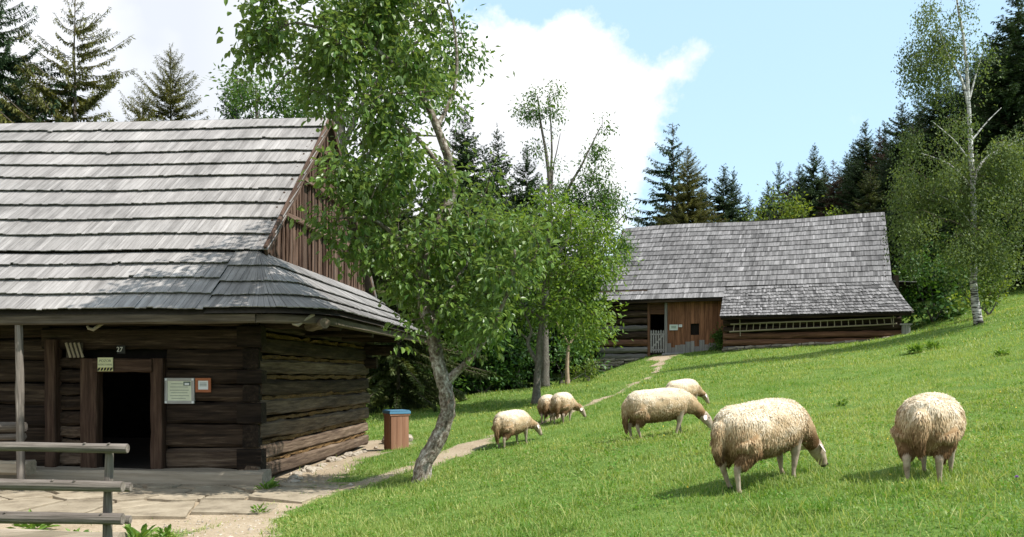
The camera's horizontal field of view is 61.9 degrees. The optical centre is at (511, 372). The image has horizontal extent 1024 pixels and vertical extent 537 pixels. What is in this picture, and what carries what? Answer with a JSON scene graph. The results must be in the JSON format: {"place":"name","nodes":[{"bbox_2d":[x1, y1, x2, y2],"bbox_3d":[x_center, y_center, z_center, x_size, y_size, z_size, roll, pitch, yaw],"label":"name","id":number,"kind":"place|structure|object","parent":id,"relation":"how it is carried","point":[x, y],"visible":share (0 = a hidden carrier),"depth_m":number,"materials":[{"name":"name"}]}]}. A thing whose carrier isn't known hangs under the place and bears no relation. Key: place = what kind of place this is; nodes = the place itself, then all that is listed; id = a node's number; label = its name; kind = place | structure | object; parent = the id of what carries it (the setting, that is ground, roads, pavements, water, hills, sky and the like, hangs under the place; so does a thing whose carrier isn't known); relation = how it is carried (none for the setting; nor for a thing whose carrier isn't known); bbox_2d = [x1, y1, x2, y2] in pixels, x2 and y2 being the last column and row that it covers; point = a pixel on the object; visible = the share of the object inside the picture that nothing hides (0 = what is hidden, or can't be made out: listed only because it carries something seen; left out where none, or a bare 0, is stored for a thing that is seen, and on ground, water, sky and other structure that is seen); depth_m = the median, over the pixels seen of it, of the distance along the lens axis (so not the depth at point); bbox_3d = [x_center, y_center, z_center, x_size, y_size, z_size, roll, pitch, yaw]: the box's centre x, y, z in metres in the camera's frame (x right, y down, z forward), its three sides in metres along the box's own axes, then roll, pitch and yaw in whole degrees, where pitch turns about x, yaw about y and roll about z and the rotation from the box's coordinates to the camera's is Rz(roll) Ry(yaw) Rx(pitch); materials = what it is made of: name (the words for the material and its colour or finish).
{"place":"outdoors","nodes":[
{"label":"outdoors","id":0,"kind":"place"},
{"bbox_2d":[0,482,362,518],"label":"stone paving","id":1,"kind":"structure","parent":0,"point":[170,501],"depth_m":11.20,"materials":[{"name":"beige stone"}]},
{"bbox_2d":[250,504,270,512],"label":"weed","id":2,"kind":"object","parent":1,"relation":"on","point":[254,507],"visible":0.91,"depth_m":10.20,"materials":[{"name":"green plant"}]},
{"bbox_2d":[0,117,426,490],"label":"log house","id":3,"kind":"structure","parent":0,"point":[160,251],"depth_m":13.24,"materials":[{"name":"silver shingle"},{"name":"dark log wood"}]},
{"bbox_2d":[65,342,83,357],"bbox_3d":[-6.681,-0.339,13.037,0.302,0.237,0.033,0,0,4],"label":"slatted vent","id":4,"kind":"object","parent":3,"relation":"attached to","point":[74,350],"visible":1,"depth_m":13.03,"materials":[{"name":"brown wood"}]},
{"bbox_2d":[97,358,112,370],"bbox_3d":[-6.153,-0.120,12.908,0.247,0.206,0.016,0,0,4],"label":"warning sign","id":5,"kind":"object","parent":3,"relation":"attached to","point":[105,364],"visible":1,"depth_m":12.90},
{"bbox_2d":[165,378,194,403],"bbox_3d":[-5.046,0.281,12.954,0.464,0.390,0.034,0,0,4],"label":"information board","id":6,"kind":"object","parent":3,"relation":"attached to","point":[179,390],"visible":1,"depth_m":12.95,"materials":[{"name":"paper"}]},
{"bbox_2d":[195,378,210,391],"bbox_3d":[-4.678,0.194,12.931,0.240,0.216,0.026,0,0,4],"label":"framed notice","id":7,"kind":"object","parent":3,"relation":"attached to","point":[202,384],"visible":1,"depth_m":12.92,"materials":[{"name":"wood"}]},
{"bbox_2d":[177,355,672,536],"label":"path","id":8,"kind":"structure","parent":0,"point":[463,448],"depth_m":10.60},
{"bbox_2d":[537,394,552,423],"bbox_3d":[0.860,0.850,20.281,0.484,0.683,1.221,0,2,8],"label":"sheep","id":9,"kind":"object","parent":8,"relation":"on","point":[543,408],"visible":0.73,"depth_m":19.82},
{"bbox_2d":[0,286,1023,536],"bbox_3d":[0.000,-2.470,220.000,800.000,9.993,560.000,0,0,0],"label":"meadow ground","id":10,"kind":"structure","parent":0,"point":[278,478],"depth_m":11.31,"materials":[{"name":"green plant"}]},
{"bbox_2d":[1,62,38,120],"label":"spruce tree","id":11,"kind":"object","parent":10,"relation":"on","point":[20,87],"visible":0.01,"depth_m":37.99,"materials":[{"name":"green plant"}]},
{"bbox_2d":[6,509,59,529],"bbox_3d":[-5.210,1.628,9.312,0.406,0.267,0.462,0,0,25],"label":"weed","id":12,"kind":"object","parent":10,"relation":"on","point":[32,526],"visible":0.49,"depth_m":9.25,"materials":[{"name":"green plant"}]},
{"bbox_2d":[0,0,77,123],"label":"spruce tree","id":13,"kind":"object","parent":10,"relation":"on","point":[7,61],"visible":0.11,"depth_m":30.08,"materials":[{"name":"green plant"}]},
{"bbox_2d":[0,528,127,536],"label":"step timber","id":14,"kind":"object","parent":10,"relation":"on","point":[15,532],"visible":0.91,"depth_m":8.32,"materials":[{"name":"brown wood"}]},
{"bbox_2d":[0,442,132,536],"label":"rail fence","id":15,"kind":"object","parent":10,"relation":"on","point":[108,518],"visible":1,"depth_m":7.84,"materials":[{"name":"grey wood"}]},
{"bbox_2d":[0,0,157,123],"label":"spruce tree","id":16,"kind":"object","parent":10,"relation":"on","point":[84,106],"visible":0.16,"depth_m":30.60,"materials":[{"name":"green plant"}]},
{"bbox_2d":[119,83,160,121],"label":"spruce tree","id":17,"kind":"object","parent":10,"relation":"on","point":[144,110],"depth_m":36.57,"materials":[{"name":"green plant"}]},
{"bbox_2d":[122,523,159,536],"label":"weed","id":18,"kind":"object","parent":10,"relation":"on","point":[133,532],"visible":0.94,"depth_m":8.47,"materials":[{"name":"green plant"}]},
{"bbox_2d":[154,524,176,536],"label":"weed","id":19,"kind":"object","parent":10,"relation":"on","point":[167,530],"visible":0.93,"depth_m":8.77,"materials":[{"name":"green plant"}]},
{"bbox_2d":[125,43,208,120],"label":"spruce tree","id":20,"kind":"object","parent":10,"relation":"on","point":[172,99],"visible":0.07,"depth_m":33.64,"materials":[{"name":"green plant"}]},
{"bbox_2d":[214,74,265,118],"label":"tree","id":21,"kind":"object","parent":10,"relation":"on","point":[226,115],"visible":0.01,"depth_m":39.78,"materials":[{"name":"green plant"}]},
{"bbox_2d":[203,58,317,119],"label":"bushy tree","id":22,"kind":"object","parent":10,"relation":"on","point":[256,94],"visible":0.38,"depth_m":27.66,"materials":[{"name":"green plant"}]},
{"bbox_2d":[254,477,279,488],"bbox_3d":[-3.457,1.587,12.008,0.399,0.240,0.322,0,0,-40],"label":"weed","id":23,"kind":"object","parent":10,"relation":"on","point":[271,483],"visible":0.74,"depth_m":11.97,"materials":[{"name":"green plant"}]},
{"bbox_2d":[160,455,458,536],"bbox_3d":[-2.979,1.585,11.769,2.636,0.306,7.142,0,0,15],"label":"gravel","id":24,"kind":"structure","parent":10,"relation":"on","point":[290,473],"depth_m":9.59,"materials":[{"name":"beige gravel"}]},
{"bbox_2d":[220,0,514,201],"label":"ash tree","id":25,"kind":"object","parent":10,"relation":"on","point":[461,44],"visible":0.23,"depth_m":24.78,"materials":[{"name":"green plant"}]},
{"bbox_2d":[216,0,563,482],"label":"apple tree","id":26,"kind":"object","parent":10,"relation":"on","point":[377,32],"visible":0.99,"depth_m":11.17,"materials":[{"name":"green plant"}]},
{"bbox_2d":[382,409,410,449],"bbox_3d":[-2.477,1.235,18.300,0.470,0.854,0.470,0,0,-28],"label":"litter bin","id":27,"kind":"object","parent":10,"relation":"on","point":[396,427],"visible":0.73,"depth_m":18.12,"materials":[{"name":"brown wood"}]},
{"bbox_2d":[375,154,430,379],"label":"spruce tree","id":28,"kind":"object","parent":10,"relation":"on","point":[406,204],"visible":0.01,"depth_m":41.69,"materials":[{"name":"green plant"}]},
{"bbox_2d":[362,208,456,410],"bbox_3d":[-6.460,-3.115,35.990,8.405,10.092,8.436,0,0,-26],"label":"spruce tree","id":29,"kind":"object","parent":10,"relation":"on","point":[372,386],"visible":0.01,"depth_m":35.20,"materials":[{"name":"green plant"}]},
{"bbox_2d":[361,191,496,412],"bbox_3d":[-4.031,-2.535,30.846,7.042,9.007,7.068,0,0,32],"label":"spruce tree","id":30,"kind":"object","parent":10,"relation":"on","point":[415,375],"visible":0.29,"depth_m":30.46,"materials":[{"name":"green plant"}]},
{"bbox_2d":[377,173,500,398],"bbox_3d":[-3.528,-3.618,36.986,5.667,10.440,5.707,0,0,-33],"label":"spruce tree","id":31,"kind":"object","parent":10,"relation":"on","point":[476,364],"visible":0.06,"depth_m":36.44,"materials":[{"name":"green plant"}]},
{"bbox_2d":[400,321,483,401],"bbox_3d":[-2.726,-0.511,34.010,3.860,3.813,2.667,0,0,0],"label":"shrub","id":32,"kind":"object","parent":10,"relation":"on","point":[458,380],"visible":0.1,"depth_m":33.70,"materials":[{"name":"green plant"}]},
{"bbox_2d":[420,106,502,261],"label":"spruce tree","id":33,"kind":"object","parent":10,"relation":"on","point":[462,156],"visible":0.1,"depth_m":45.73,"materials":[{"name":"green plant"}]},
{"bbox_2d":[440,179,493,270],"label":"spruce tree","id":34,"kind":"object","parent":10,"relation":"on","point":[461,200],"visible":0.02,"depth_m":43.88,"materials":[{"name":"green plant"}]},
{"bbox_2d":[442,186,515,391],"bbox_3d":[-1.754,-3.596,38.110,4.680,9.541,5.046,0,0,39],"label":"spruce tree","id":35,"kind":"object","parent":10,"relation":"on","point":[505,357],"visible":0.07,"depth_m":37.55,"materials":[{"name":"green plant"}]},
{"bbox_2d":[454,323,536,394],"bbox_3d":[-0.680,-0.589,34.893,4.430,3.846,3.375,0,0,0],"label":"shrub","id":36,"kind":"object","parent":10,"relation":"on","point":[491,381],"visible":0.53,"depth_m":34.73,"materials":[{"name":"green plant"}]},
{"bbox_2d":[480,123,523,207],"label":"spruce tree","id":37,"kind":"object","parent":10,"relation":"on","point":[504,167],"visible":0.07,"depth_m":49.88,"materials":[{"name":"green plant"}]},
{"bbox_2d":[474,198,558,391],"bbox_3d":[-0.194,-3.266,38.000,4.446,9.062,4.478,0,0,-23],"label":"spruce tree","id":38,"kind":"object","parent":10,"relation":"on","point":[528,382],"visible":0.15,"depth_m":37.29,"materials":[{"name":"green plant"}]},
{"bbox_2d":[491,409,542,448],"bbox_3d":[0.072,1.008,15.540,0.498,0.692,1.213,0,5,38],"label":"sheep","id":39,"kind":"object","parent":10,"relation":"on","point":[507,425],"visible":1,"depth_m":15.22},
{"bbox_2d":[487,319,551,389],"bbox_3d":[0.395,-0.990,36.940,2.578,3.694,3.879,0,0,28],"label":"shrub","id":40,"kind":"object","parent":10,"relation":"on","point":[519,370],"visible":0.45,"depth_m":36.35,"materials":[{"name":"green plant"}]},
{"bbox_2d":[501,185,556,370],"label":"spruce tree","id":41,"kind":"object","parent":10,"relation":"on","point":[512,196],"visible":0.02,"depth_m":45.84,"materials":[{"name":"green plant"}]},
{"bbox_2d":[501,144,573,370],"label":"spruce tree","id":42,"kind":"object","parent":10,"relation":"on","point":[520,180],"visible":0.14,"depth_m":46.72,"materials":[{"name":"green plant"}]},
{"bbox_2d":[459,177,644,404],"bbox_3d":[1.224,-2.541,26.794,5.925,7.154,4.898,0,0,-18],"label":"plum tree","id":43,"kind":"object","parent":10,"relation":"on","point":[566,223],"visible":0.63,"depth_m":26.43,"materials":[{"name":"green plant"}]},
{"bbox_2d":[535,211,579,367],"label":"spruce tree","id":44,"kind":"object","parent":10,"relation":"on","point":[553,348],"visible":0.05,"depth_m":46.48,"materials":[{"name":"green plant"}]},
{"bbox_2d":[523,324,611,384],"bbox_3d":[2.241,-0.691,37.898,4.136,3.510,3.298,0,0,-38],"label":"shrub","id":45,"kind":"object","parent":10,"relation":"on","point":[571,354],"visible":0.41,"depth_m":37.68,"materials":[{"name":"green plant"}]},
{"bbox_2d":[548,392,586,424],"bbox_3d":[1.243,0.804,19.362,0.685,0.731,1.044,0,2,20],"label":"sheep","id":46,"kind":"object","parent":10,"relation":"on","point":[563,404],"visible":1,"depth_m":19.08},
{"bbox_2d":[507,79,641,386],"bbox_3d":[2.515,-5.484,33.957,5.443,12.376,3.349,0,0,0],"label":"tall ash tree","id":47,"kind":"object","parent":10,"relation":"on","point":[604,194],"visible":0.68,"depth_m":33.86,"materials":[{"name":"green plant"}]},
{"bbox_2d":[535,289,628,384],"bbox_3d":[2.401,-1.503,32.312,3.393,3.999,3.157,0,0,-35],"label":"young tree","id":48,"kind":"object","parent":10,"relation":"on","point":[567,377],"visible":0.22,"depth_m":31.95,"materials":[{"name":"green plant"}]},
{"bbox_2d":[553,238,616,374],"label":"spruce tree","id":49,"kind":"object","parent":10,"relation":"on","point":[586,353],"visible":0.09,"depth_m":43.64,"materials":[{"name":"green plant"}]},
{"bbox_2d":[564,354,605,380],"bbox_3d":[3.045,-0.101,36.111,1.750,1.418,1.626,0,0,30],"label":"shrub","id":50,"kind":"object","parent":10,"relation":"on","point":[590,371],"visible":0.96,"depth_m":36.02,"materials":[{"name":"green plant"}]},
{"bbox_2d":[621,387,712,437],"bbox_3d":[2.198,0.564,12.105,1.355,0.721,0.503,-6,1,-8],"label":"sheep","id":51,"kind":"object","parent":10,"relation":"on","point":[640,408],"visible":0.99,"depth_m":11.94},
{"bbox_2d":[621,124,731,226],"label":"spruce tree","id":52,"kind":"object","parent":10,"relation":"on","point":[668,172],"visible":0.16,"depth_m":61.69,"materials":[{"name":"green plant"}]},
{"bbox_2d":[665,378,709,403],"bbox_3d":[3.662,0.474,18.027,1.325,0.702,0.500,-8,6,-44],"label":"sheep","id":53,"kind":"object","parent":10,"relation":"on","point":[692,387],"visible":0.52,"depth_m":17.84},
{"bbox_2d":[652,148,729,224],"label":"spruce tree","id":54,"kind":"object","parent":10,"relation":"on","point":[692,204],"visible":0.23,"depth_m":57.61,"materials":[{"name":"green plant"}]},
{"bbox_2d":[407,309,1016,511],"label":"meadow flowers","id":55,"kind":"object","parent":10,"relation":"on","point":[725,394],"visible":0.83,"depth_m":18.07,"materials":[{"name":"plant"}]},
{"bbox_2d":[708,322,722,350],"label":"shrub","id":56,"kind":"object","parent":10,"relation":"on","point":[718,336],"visible":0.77,"depth_m":40.19,"materials":[{"name":"green plant"}]},
{"bbox_2d":[703,163,744,222],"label":"spruce tree","id":57,"kind":"object","parent":10,"relation":"on","point":[724,206],"visible":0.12,"depth_m":61.60,"materials":[{"name":"green plant"}]},
{"bbox_2d":[715,166,750,220],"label":"spruce tree","id":58,"kind":"object","parent":10,"relation":"on","point":[734,198],"visible":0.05,"depth_m":65.81,"materials":[{"name":"green plant"}]},
{"bbox_2d":[741,193,754,220],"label":"spruce tree","id":59,"kind":"object","parent":10,"relation":"on","point":[748,203],"visible":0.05,"depth_m":77.89,"materials":[{"name":"green plant"}]},
{"bbox_2d":[595,212,916,371],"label":"farm hut","id":60,"kind":"object","parent":10,"relation":"on","point":[697,281],"visible":0.84,"depth_m":41.03,"materials":[{"name":"grey wood"}]},
{"bbox_2d":[729,316,896,335],"bbox_3d":[13.265,-2.162,37.913,7.036,1.022,0.099,0,0,20],"label":"ladder","id":61,"kind":"object","parent":60,"relation":"hanging from","point":[806,321],"visible":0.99,"depth_m":37.89,"materials":[{"name":"grey wood"}]},
{"bbox_2d":[752,197,772,219],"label":"spruce tree","id":62,"kind":"object","parent":10,"relation":"on","point":[763,216],"visible":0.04,"depth_m":69.91,"materials":[{"name":"green plant"}]},
{"bbox_2d":[753,180,780,220],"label":"spruce tree","id":63,"kind":"object","parent":10,"relation":"on","point":[768,196],"visible":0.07,"depth_m":75.80,"materials":[{"name":"green plant"}]},
{"bbox_2d":[709,398,827,493],"bbox_3d":[2.295,0.595,7.519,1.404,0.758,0.549,-9,4,-30],"label":"sheep","id":64,"kind":"object","parent":10,"relation":"on","point":[746,436],"visible":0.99,"depth_m":7.23},
{"bbox_2d":[737,183,816,221],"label":"leafy tree","id":65,"kind":"object","parent":10,"relation":"on","point":[792,212],"visible":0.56,"depth_m":55.43,"materials":[{"name":"green plant"}]},
{"bbox_2d":[760,161,795,214],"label":"spruce tree","id":66,"kind":"object","parent":10,"relation":"on","point":[778,179],"visible":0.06,"depth_m":79.84,"materials":[{"name":"green plant"}]},
{"bbox_2d":[773,170,797,219],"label":"spruce tree","id":67,"kind":"object","parent":10,"relation":"on","point":[785,191],"visible":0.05,"depth_m":73.99,"materials":[{"name":"green plant"}]},
{"bbox_2d":[781,186,807,218],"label":"spruce tree","id":68,"kind":"object","parent":10,"relation":"on","point":[793,194],"depth_m":69.80,"materials":[{"name":"green plant"}]},
{"bbox_2d":[782,162,808,218],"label":"spruce tree","id":69,"kind":"object","parent":10,"relation":"on","point":[799,190],"visible":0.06,"depth_m":75.92,"materials":[{"name":"green plant"}]},
{"bbox_2d":[795,146,834,217],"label":"spruce tree","id":70,"kind":"object","parent":10,"relation":"on","point":[816,187],"visible":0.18,"depth_m":71.67,"materials":[{"name":"green plant"}]},
{"bbox_2d":[815,164,836,197],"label":"spruce tree","id":71,"kind":"object","parent":10,"relation":"on","point":[825,175],"visible":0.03,"depth_m":83.87,"materials":[{"name":"green plant"}]},
{"bbox_2d":[815,159,848,216],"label":"spruce tree","id":72,"kind":"object","parent":10,"relation":"on","point":[833,193],"visible":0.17,"depth_m":67.85,"materials":[{"name":"green plant"}]},
{"bbox_2d":[823,205,847,215],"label":"leafy tree","id":73,"kind":"object","parent":10,"relation":"on","point":[831,212],"visible":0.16,"depth_m":56.13,"materials":[{"name":"green plant"}]},
{"bbox_2d":[829,168,843,207],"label":"spruce tree","id":74,"kind":"object","parent":10,"relation":"on","point":[839,172],"visible":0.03,"depth_m":77.98,"materials":[{"name":"green plant"}]},
{"bbox_2d":[834,152,848,189],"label":"spruce tree","id":75,"kind":"object","parent":10,"relation":"on","point":[846,156],"visible":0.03,"depth_m":82.04,"materials":[{"name":"green plant"}]},
{"bbox_2d":[836,140,859,214],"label":"spruce tree","id":76,"kind":"object","parent":10,"relation":"on","point":[848,162],"visible":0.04,"depth_m":69.90,"materials":[{"name":"green plant"}]},
{"bbox_2d":[835,120,883,214],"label":"spruce tree","id":77,"kind":"object","parent":10,"relation":"on","point":[862,158],"visible":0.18,"depth_m":65.88,"materials":[{"name":"green plant"}]},
{"bbox_2d":[848,165,891,226],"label":"spruce tree","id":78,"kind":"object","parent":10,"relation":"on","point":[866,189],"visible":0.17,"depth_m":53.82,"materials":[{"name":"green plant"}]},
{"bbox_2d":[857,126,891,209],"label":"spruce tree","id":79,"kind":"object","parent":10,"relation":"on","point":[879,144],"visible":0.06,"depth_m":63.99,"materials":[{"name":"green plant"}]},
{"bbox_2d":[872,120,892,161],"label":"spruce tree","id":80,"kind":"object","parent":10,"relation":"on","point":[884,134],"visible":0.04,"depth_m":73.84,"materials":[{"name":"green plant"}]},
{"bbox_2d":[869,152,900,219],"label":"spruce tree","id":81,"kind":"object","parent":10,"relation":"on","point":[883,185],"visible":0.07,"depth_m":57.71,"materials":[{"name":"green plant"}]},
{"bbox_2d":[860,101,916,211],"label":"spruce tree","id":82,"kind":"object","parent":10,"relation":"on","point":[900,117],"visible":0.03,"depth_m":59.92,"materials":[{"name":"green plant"}]},
{"bbox_2d":[885,199,930,301],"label":"spruce tree","id":83,"kind":"object","parent":10,"relation":"on","point":[893,248],"visible":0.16,"depth_m":49.68,"materials":[{"name":"green plant"}]},
{"bbox_2d":[885,108,935,204],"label":"spruce tree","id":84,"kind":"object","parent":10,"relation":"on","point":[918,116],"visible":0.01,"depth_m":57.00,"materials":[{"name":"green plant"}]},
{"bbox_2d":[888,172,934,276],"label":"spruce tree","id":85,"kind":"object","parent":10,"relation":"on","point":[910,209],"visible":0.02,"depth_m":51.78,"materials":[{"name":"green plant"}]},
{"bbox_2d":[904,342,925,353],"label":"weed","id":86,"kind":"object","parent":10,"relation":"on","point":[918,347],"visible":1,"depth_m":25.91,"materials":[{"name":"green plant"}]},
{"bbox_2d":[904,95,930,130],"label":"spruce tree","id":87,"kind":"object","parent":10,"relation":"on","point":[916,109],"visible":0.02,"depth_m":65.99,"materials":[{"name":"green plant"}]},
{"bbox_2d":[886,72,966,223],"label":"spruce tree","id":88,"kind":"object","parent":10,"relation":"on","point":[929,132],"visible":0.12,"depth_m":53.60,"materials":[{"name":"green plant"}]},
{"bbox_2d":[890,392,966,482],"bbox_3d":[3.537,0.525,7.155,0.540,0.746,1.254,0,3,36],"label":"sheep","id":89,"kind":"object","parent":10,"relation":"on","point":[930,424],"visible":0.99,"depth_m":6.75},
{"bbox_2d":[923,340,943,348],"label":"weed","id":90,"kind":"object","parent":10,"relation":"on","point":[931,345],"visible":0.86,"depth_m":26.42,"materials":[{"name":"green plant"}]},
{"bbox_2d":[909,182,958,301],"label":"spruce tree","id":91,"kind":"object","parent":10,"relation":"on","point":[926,287],"visible":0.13,"depth_m":49.54,"materials":[{"name":"green plant"}]},
{"bbox_2d":[891,241,990,325],"bbox_3d":[19.713,-3.884,40.125,4.908,4.318,4.677,0,0,-41],"label":"thicket","id":92,"kind":"object","parent":10,"relation":"on","point":[940,300],"visible":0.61,"depth_m":39.45,"materials":[{"name":"green plant"}]},
{"bbox_2d":[881,0,1023,325],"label":"birch tree","id":93,"kind":"object","parent":10,"relation":"on","point":[1005,159],"visible":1,"depth_m":29.87,"materials":[{"name":"green plant"}]},
{"bbox_2d":[936,62,977,164],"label":"spruce tree","id":94,"kind":"object","parent":10,"relation":"on","point":[959,94],"visible":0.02,"depth_m":55.92,"materials":[{"name":"green plant"}]},
{"bbox_2d":[942,52,983,133],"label":"spruce tree","id":95,"kind":"object","parent":10,"relation":"on","point":[964,80],"depth_m":59.95,"materials":[{"name":"green plant"}]},
{"bbox_2d":[934,37,1001,219],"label":"spruce tree","id":96,"kind":"object","parent":10,"relation":"on","point":[961,114],"visible":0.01,"depth_m":52.15,"materials":[{"name":"green plant"}]},
{"bbox_2d":[919,0,1023,284],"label":"spruce tree","id":97,"kind":"object","parent":10,"relation":"on","point":[1011,27],"visible":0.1,"depth_m":45.93,"materials":[{"name":"green plant"}]},
{"bbox_2d":[923,216,1023,300],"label":"leafy tree","id":98,"kind":"object","parent":10,"relation":"on","point":[944,238],"visible":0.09,"depth_m":44.42,"materials":[{"name":"green plant"}]},
{"bbox_2d":[938,34,1023,290],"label":"tree","id":99,"kind":"object","parent":10,"relation":"on","point":[1004,102],"visible":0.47,"depth_m":43.65,"materials":[{"name":"green plant"}]},
{"bbox_2d":[946,264,1018,314],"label":"young maple","id":100,"kind":"object","parent":10,"relation":"on","point":[989,298],"visible":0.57,"depth_m":32.98,"materials":[{"name":"green plant"}]},
{"bbox_2d":[959,16,1023,275],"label":"spruce tree","id":101,"kind":"object","parent":10,"relation":"on","point":[1019,93],"visible":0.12,"depth_m":43.46,"materials":[{"name":"green plant"}]},
{"bbox_2d":[964,35,1023,186],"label":"tree","id":102,"kind":"object","parent":10,"relation":"on","point":[1019,58],"visible":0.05,"depth_m":44.55,"materials":[{"name":"green plant"}]},
{"bbox_2d":[994,347,1010,354],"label":"weed","id":103,"kind":"object","parent":10,"relation":"on","point":[1000,352],"visible":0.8,"depth_m":19.95,"materials":[{"name":"green plant"}]},
{"bbox_2d":[0,0,1023,265],"label":"sky","id":104,"kind":"structure","parent":0,"point":[750,86],"materials":[{"name":"blue"}]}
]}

